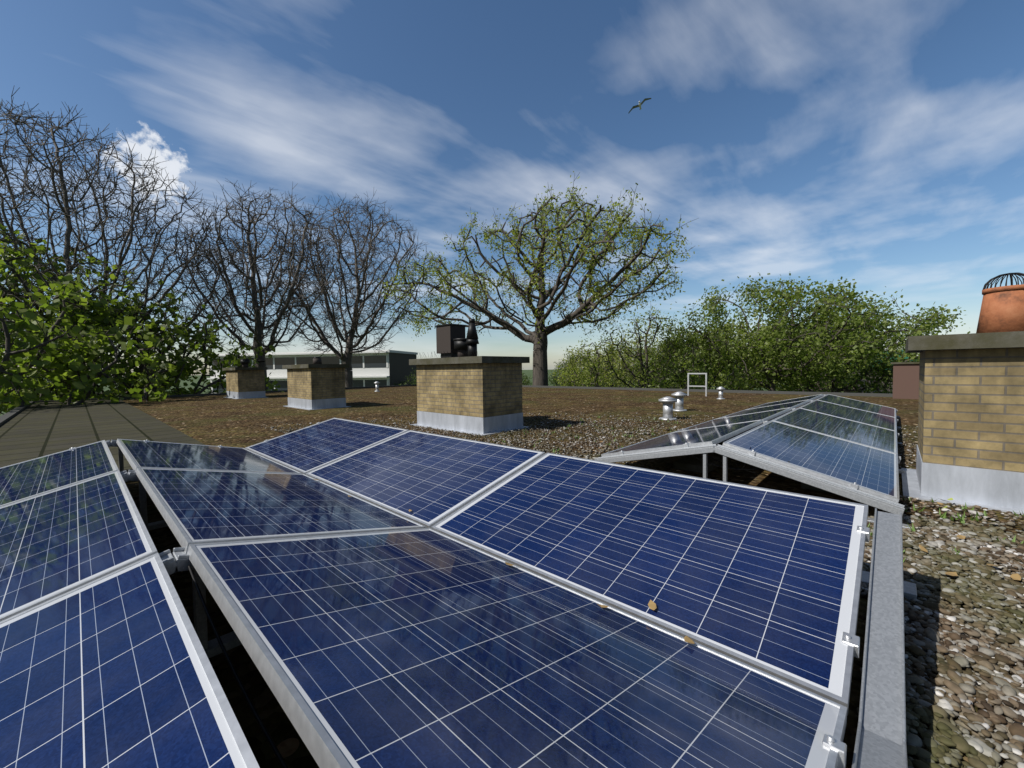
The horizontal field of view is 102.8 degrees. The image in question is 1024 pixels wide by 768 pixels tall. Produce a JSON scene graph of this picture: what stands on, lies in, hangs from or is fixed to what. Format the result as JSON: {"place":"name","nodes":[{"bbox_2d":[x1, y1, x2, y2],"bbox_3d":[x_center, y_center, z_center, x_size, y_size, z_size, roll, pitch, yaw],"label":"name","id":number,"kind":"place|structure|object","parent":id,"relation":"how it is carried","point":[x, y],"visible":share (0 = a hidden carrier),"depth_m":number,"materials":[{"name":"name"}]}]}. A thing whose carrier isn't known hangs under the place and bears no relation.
{"place":"outdoors","nodes":[
{"label":"outdoors","id":0,"kind":"place"},
{"bbox_2d":[0,369,784,415],"bbox_3d":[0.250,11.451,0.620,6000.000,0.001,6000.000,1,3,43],"label":"ground","id":1,"kind":"structure","parent":0,"point":[529,373],"depth_m":463.66,"materials":[{"name":"green plant"}]},
{"bbox_2d":[0,259,177,414],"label":"tree wood","id":2,"kind":"object","parent":1,"relation":"on","point":[84,386],"visible":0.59,"depth_m":13.30,"materials":[{"name":"green plant"}]},
{"bbox_2d":[0,224,205,412],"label":"tree wood","id":3,"kind":"object","parent":1,"relation":"on","point":[17,257],"visible":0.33,"depth_m":17.03,"materials":[{"name":"green plant"}]},
{"bbox_2d":[0,85,275,410],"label":"bare tree","id":4,"kind":"object","parent":1,"relation":"on","point":[66,209],"visible":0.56,"depth_m":18.81,"materials":[{"name":"brown plant"}]},
{"bbox_2d":[14,280,283,407],"bbox_3d":[-16.533,3.019,19.705,8.620,15.924,10.464,1,3,43],"label":"tree wood","id":5,"kind":"object","parent":1,"relation":"on","point":[210,337],"visible":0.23,"depth_m":18.63,"materials":[{"name":"green plant"}]},
{"bbox_2d":[158,180,349,389],"bbox_3d":[-15.260,-0.593,24.521,10.935,22.755,8.687,1,3,43],"label":"bare tree","id":6,"kind":"object","parent":1,"relation":"on","point":[259,335],"visible":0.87,"depth_m":23.67,"materials":[{"name":"brown plant"}]},
{"bbox_2d":[207,350,417,392],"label":"building","id":7,"kind":"structure","parent":1,"relation":"on","point":[389,367],"depth_m":61.16,"materials":[{"name":"grey"}]},
{"bbox_2d":[256,193,438,386],"bbox_3d":[-11.470,-1.204,28.415,13.528,23.582,10.485,1,3,43],"label":"bare tree","id":8,"kind":"object","parent":1,"relation":"on","point":[355,324],"visible":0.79,"depth_m":27.36,"materials":[{"name":"brown plant"}]},
{"bbox_2d":[395,368,416,384],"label":"tree wood","id":9,"kind":"object","parent":1,"relation":"on","point":[412,376],"visible":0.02,"depth_m":59.83,"materials":[{"name":"green plant"}]},
{"bbox_2d":[522,373,531,384],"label":"tree wood","id":10,"kind":"object","parent":1,"relation":"on","point":[526,380],"visible":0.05,"depth_m":57.26,"materials":[{"name":"green plant"}]},
{"bbox_2d":[374,171,697,385],"bbox_3d":[0.335,-0.334,23.217,19.132,21.912,13.223,0,2,14],"label":"oak tree","id":11,"kind":"object","parent":1,"relation":"on","point":[537,338],"visible":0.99,"depth_m":22.36,"materials":[{"name":"green plant"}]},
{"bbox_2d":[548,353,618,386],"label":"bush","id":12,"kind":"object","parent":1,"relation":"on","point":[553,381],"visible":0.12,"depth_m":59.60,"materials":[{"name":"green plant"}]},
{"bbox_2d":[550,336,641,387],"bbox_3d":[8.090,2.912,34.854,8.912,14.309,10.804,-1,2,-2],"label":"tree wood","id":13,"kind":"object","parent":1,"relation":"on","point":[573,367],"visible":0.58,"depth_m":33.60,"materials":[{"name":"green plant"}]},
{"bbox_2d":[569,342,653,387],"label":"tree wood","id":14,"kind":"object","parent":1,"relation":"on","point":[635,348],"visible":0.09,"depth_m":48.17,"materials":[{"name":"green plant"}]},
{"bbox_2d":[598,301,693,387],"bbox_3d":[9.780,1.940,30.633,7.430,16.525,10.388,1,3,43],"label":"tree wood","id":15,"kind":"object","parent":1,"relation":"on","point":[640,337],"visible":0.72,"depth_m":29.62,"materials":[{"name":"green plant"}]},
{"bbox_2d":[625,334,727,388],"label":"tree wood","id":16,"kind":"object","parent":1,"relation":"on","point":[651,376],"visible":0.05,"depth_m":41.67,"materials":[{"name":"green plant"}]},
{"bbox_2d":[625,317,778,390],"bbox_3d":[11.749,2.980,27.546,10.707,14.640,11.789,1,3,43],"label":"tree wood","id":17,"kind":"object","parent":1,"relation":"on","point":[675,370],"visible":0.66,"depth_m":24.79,"materials":[{"name":"green plant"}]},
{"bbox_2d":[677,310,803,390],"bbox_3d":[19.495,1.861,34.991,9.928,16.087,14.357,-1,2,-5],"label":"tree wood","id":18,"kind":"object","parent":1,"relation":"on","point":[742,324],"visible":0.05,"depth_m":34.07,"materials":[{"name":"green plant"}]},
{"bbox_2d":[657,273,942,390],"bbox_3d":[16.186,1.582,25.841,9.884,17.414,15.210,-2,2,-25],"label":"tree","id":19,"kind":"object","parent":1,"relation":"on","point":[764,338],"visible":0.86,"depth_m":22.61,"materials":[{"name":"green plant"}]},
{"bbox_2d":[725,315,882,392],"bbox_3d":[23.830,2.236,32.402,10.028,15.420,14.482,4,5,66],"label":"tree wood","id":20,"kind":"object","parent":1,"relation":"on","point":[829,387],"visible":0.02,"depth_m":31.48,"materials":[{"name":"green plant"}]},
{"bbox_2d":[785,323,882,383],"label":"tree wood","id":21,"kind":"object","parent":1,"relation":"on","point":[849,375],"visible":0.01,"depth_m":41.67,"materials":[{"name":"green plant"}]},
{"bbox_2d":[734,289,969,392],"bbox_3d":[21.091,2.166,26.585,13.469,16.057,9.245,-1,2,-1],"label":"tree wood","id":22,"kind":"object","parent":1,"relation":"on","point":[942,319],"visible":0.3,"depth_m":24.31,"materials":[{"name":"green plant"}]},
{"bbox_2d":[812,371,892,393],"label":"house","id":23,"kind":"structure","parent":1,"relation":"on","point":[859,385],"depth_m":46.21,"materials":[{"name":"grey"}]},
{"bbox_2d":[839,350,919,393],"bbox_3d":[23.515,3.841,25.535,4.806,12.736,6.598,1,3,43],"label":"tree wood","id":24,"kind":"object","parent":1,"relation":"on","point":[886,391],"visible":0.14,"depth_m":24.29,"materials":[{"name":"green plant"}]},
{"bbox_2d":[879,350,912,369],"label":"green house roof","id":25,"kind":"structure","parent":1,"relation":"on","point":[896,358],"depth_m":50.36,"materials":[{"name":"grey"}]},
{"bbox_2d":[188,444,789,767],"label":"panel cables","id":26,"kind":"object","parent":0,"point":[278,755],"visible":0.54,"depth_m":0.97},
{"bbox_2d":[0,0,1023,375],"label":"sky","id":27,"kind":"structure","parent":0,"point":[878,144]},
{"bbox_2d":[122,386,1023,767],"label":"roof gravel","id":28,"kind":"structure","parent":0,"point":[218,420],"depth_m":6.56,"materials":[{"name":"brown gravel"}]},
{"bbox_2d":[687,373,706,395],"bbox_3d":[6.015,0.016,13.285,0.600,0.750,0.040,1,3,43],"label":"metal frame","id":29,"kind":"object","parent":28,"relation":"on","point":[688,386],"visible":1,"depth_m":13.30,"materials":[{"name":"white metal"}]},
{"bbox_2d":[628,98,650,113],"bbox_3d":[10.505,-22.940,33.616,2.016,0.280,0.939,-26,-17,18],"label":"bird","id":30,"kind":"object","parent":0,"point":[640,104],"visible":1,"depth_m":33.62,"materials":[{"name":"white"}]},
{"bbox_3d":[0.624,5.866,10.057,30.460,10.450,17.260,1,3,43],"label":"building body","id":31,"kind":"object","parent":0,"visible":0},
{"bbox_2d":[0,384,892,425],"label":"roof edge trim","id":32,"kind":"structure","parent":31,"relation":"on","point":[7,416],"depth_m":15.00,"materials":[{"name":"grey metal"}]},
{"bbox_2d":[0,399,204,472],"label":"roof tile","id":33,"kind":"object","parent":32,"relation":"on","point":[34,431],"depth_m":6.90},
{"bbox_2d":[222,359,267,398],"bbox_3d":[-10.425,-0.222,15.968,1.900,1.490,1.080,1,3,43],"label":"chimney","id":34,"kind":"object","parent":32,"relation":"on","point":[244,381],"visible":0.98,"depth_m":15.44,"materials":[{"name":"brick"}]},
{"bbox_2d":[282,357,350,409],"bbox_3d":[-5.432,-0.055,11.310,1.900,1.360,1.080,1,3,43],"label":"chimney","id":35,"kind":"object","parent":32,"relation":"on","point":[317,384],"visible":1,"depth_m":10.79,"materials":[{"name":"brick"}]},
{"bbox_2d":[374,381,379,391],"bbox_3d":[-6.277,0.116,19.026,0.266,0.470,0.266,1,3,43],"label":"roof vent","id":36,"kind":"object","parent":32,"relation":"on","point":[377,385],"visible":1,"depth_m":18.97,"materials":[{"name":"silver metal"}]},
{"bbox_2d":[409,319,529,435],"bbox_3d":[-0.757,-0.168,6.935,1.900,1.780,1.081,1,3,43],"label":"chimney","id":37,"kind":"object","parent":32,"relation":"on","point":[462,387],"visible":0.99,"depth_m":6.51,"materials":[{"name":"brick"}]},
{"bbox_2d":[69,394,916,767],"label":"panel mounting frames","id":38,"kind":"structure","parent":32,"relation":"on","point":[881,736],"depth_m":1.33,"materials":[{"name":"grey metal"}]},
{"bbox_2d":[0,440,118,506],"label":"solar panel","id":39,"kind":"object","parent":38,"relation":"on","point":[20,481],"visible":0.75,"depth_m":2.71,"materials":[{"name":"glass"}]},
{"bbox_2d":[0,470,157,621],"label":"solar panel","id":40,"kind":"object","parent":38,"relation":"attached to","point":[58,542],"visible":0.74,"depth_m":1.53,"materials":[{"name":"glass"}]},
{"bbox_2d":[0,553,259,767],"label":"solar panel","id":41,"kind":"object","parent":38,"relation":"on","point":[113,669],"visible":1,"depth_m":0.80,"materials":[{"name":"glass"}]},
{"bbox_2d":[116,439,302,473],"bbox_3d":[-2.592,0.614,3.441,1.650,0.035,0.990,1,-10,43],"label":"solar panel","id":42,"kind":"object","parent":38,"relation":"attached to","point":[148,454],"visible":0.76,"depth_m":3.28,"materials":[{"name":"glass"}]},
{"bbox_2d":[136,468,426,552],"bbox_3d":[-1.372,0.639,2.301,1.650,0.035,0.990,1,-10,43],"label":"solar panel","id":43,"kind":"object","parent":38,"relation":"on","point":[202,506],"visible":0.77,"depth_m":2.05,"materials":[{"name":"glass"}]},
{"bbox_2d":[245,418,408,473],"bbox_3d":[-1.921,0.578,4.159,1.650,0.035,0.990,1,16,43],"label":"solar panel","id":44,"kind":"object","parent":38,"relation":"attached to","point":[310,448],"visible":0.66,"depth_m":4.02,"materials":[{"name":"glass"}]},
{"bbox_2d":[305,430,544,528],"bbox_3d":[-0.700,0.603,3.020,1.650,0.035,0.990,1,16,43],"label":"solar panel","id":45,"kind":"object","parent":38,"relation":"on","point":[429,480],"visible":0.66,"depth_m":2.83,"materials":[{"name":"glass"}]},
{"bbox_2d":[187,528,846,767],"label":"solar panel","id":46,"kind":"object","parent":38,"relation":"on","point":[419,648],"visible":0.99,"depth_m":0.92,"materials":[{"name":"glass"}]},
{"bbox_2d":[313,479,694,643],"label":"fallen leaves","id":47,"kind":"object","parent":46,"relation":"on","point":[651,604],"visible":1,"depth_m":1.34,"materials":[{"name":"brown plant"}]},
{"bbox_2d":[431,453,867,715],"bbox_3d":[0.520,0.628,1.880,1.650,0.035,0.990,1,16,43],"label":"solar panel","id":48,"kind":"object","parent":38,"relation":"attached to","point":[766,580],"visible":0.84,"depth_m":1.58,"materials":[{"name":"glass"}]},
{"bbox_2d":[601,420,762,456],"bbox_3d":[1.741,0.530,4.054,0.990,0.035,1.650,-17,-9,42],"label":"solar panel","id":49,"kind":"object","parent":38,"relation":"on","point":[705,436],"visible":0.87,"depth_m":3.80,"materials":[{"name":"glass"}]},
{"bbox_2d":[675,407,791,431],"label":"solar panel","id":50,"kind":"object","parent":38,"relation":"attached to","point":[767,415],"visible":0.76,"depth_m":5.15,"materials":[{"name":"glass"}]},
{"bbox_2d":[717,399,809,418],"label":"solar panel","id":51,"kind":"object","parent":38,"relation":"attached to","point":[796,404],"visible":0.81,"depth_m":6.40,"materials":[{"name":"glass"}]},
{"bbox_2d":[749,394,822,408],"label":"solar panel","id":52,"kind":"object","parent":38,"relation":"on","point":[813,397],"visible":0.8,"depth_m":7.64,"materials":[{"name":"glass"}]},
{"bbox_2d":[722,420,898,502],"bbox_3d":[2.497,0.546,3.348,0.990,0.035,1.650,19,15,41],"label":"solar panel","id":53,"kind":"object","parent":38,"relation":"on","point":[871,470],"visible":1,"depth_m":3.12,"materials":[{"name":"glass"}]},
{"bbox_2d":[773,408,897,453],"bbox_3d":[3.637,0.485,4.567,0.990,0.035,1.650,19,15,41],"label":"solar panel","id":54,"kind":"object","parent":38,"relation":"on","point":[884,439],"visible":0.77,"depth_m":4.44,"materials":[{"name":"glass"}]},
{"bbox_2d":[799,400,896,430],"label":"solar panel","id":55,"kind":"object","parent":38,"relation":"on","point":[863,416],"visible":0.75,"depth_m":5.69,"materials":[{"name":"glass"}]},
{"bbox_2d":[816,394,895,416],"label":"solar panel","id":56,"kind":"object","parent":38,"relation":"on","point":[865,406],"visible":0.76,"depth_m":6.93,"materials":[{"name":"glass"}]},
{"bbox_2d":[659,396,676,420],"bbox_3d":[2.856,0.441,7.493,0.323,0.420,0.323,1,3,43],"label":"roof vent","id":57,"kind":"object","parent":32,"relation":"on","point":[667,401],"visible":0.98,"depth_m":7.42,"materials":[{"name":"silver metal"}]},
{"bbox_2d":[671,392,686,411],"bbox_3d":[3.656,0.376,8.934,0.323,0.420,0.323,1,3,43],"label":"roof vent","id":58,"kind":"object","parent":32,"relation":"on","point":[679,403],"visible":0.97,"depth_m":8.86,"materials":[{"name":"silver metal"}]},
{"bbox_2d":[716,386,724,399],"bbox_3d":[6.066,0.258,11.880,0.228,0.370,0.228,1,3,43],"label":"roof vent","id":59,"kind":"object","parent":32,"relation":"on","point":[720,389],"visible":0.99,"depth_m":11.82,"materials":[{"name":"silver metal"}]},
{"bbox_2d":[502,416,1023,568],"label":"gravel weeds","id":60,"kind":"object","parent":32,"relation":"on","point":[962,520],"visible":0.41,"depth_m":2.53,"materials":[{"name":"green"}]},
{"bbox_2d":[891,362,919,398],"bbox_3d":[10.964,-0.103,11.256,0.800,1.000,0.700,1,3,43],"label":"chimney","id":61,"kind":"object","parent":32,"relation":"on","point":[905,380],"visible":0.64,"depth_m":11.10,"materials":[{"name":"brown"}]},
{"bbox_2d":[854,511,1023,767],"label":"gravel pebbles","id":62,"kind":"object","parent":32,"relation":"on","point":[938,632],"visible":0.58,"depth_m":1.37,"materials":[{"name":"beige gravel"}]},
{"bbox_2d":[918,498,999,522],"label":"fallen leaves","id":63,"kind":"object","parent":32,"relation":"on","point":[946,506],"visible":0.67,"depth_m":2.44,"materials":[{"name":"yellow plant"}]},
{"bbox_2d":[901,272,1023,514],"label":"chimney","id":64,"kind":"object","parent":32,"relation":"on","point":[970,449],"visible":0.99,"depth_m":2.79,"materials":[{"name":"brick"}]},
{"bbox_2d":[907,499,1020,579],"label":"brown leaves","id":65,"kind":"object","parent":32,"relation":"on","point":[1012,576],"visible":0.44,"depth_m":1.81,"materials":[{"name":"brown plant"}]}
]}

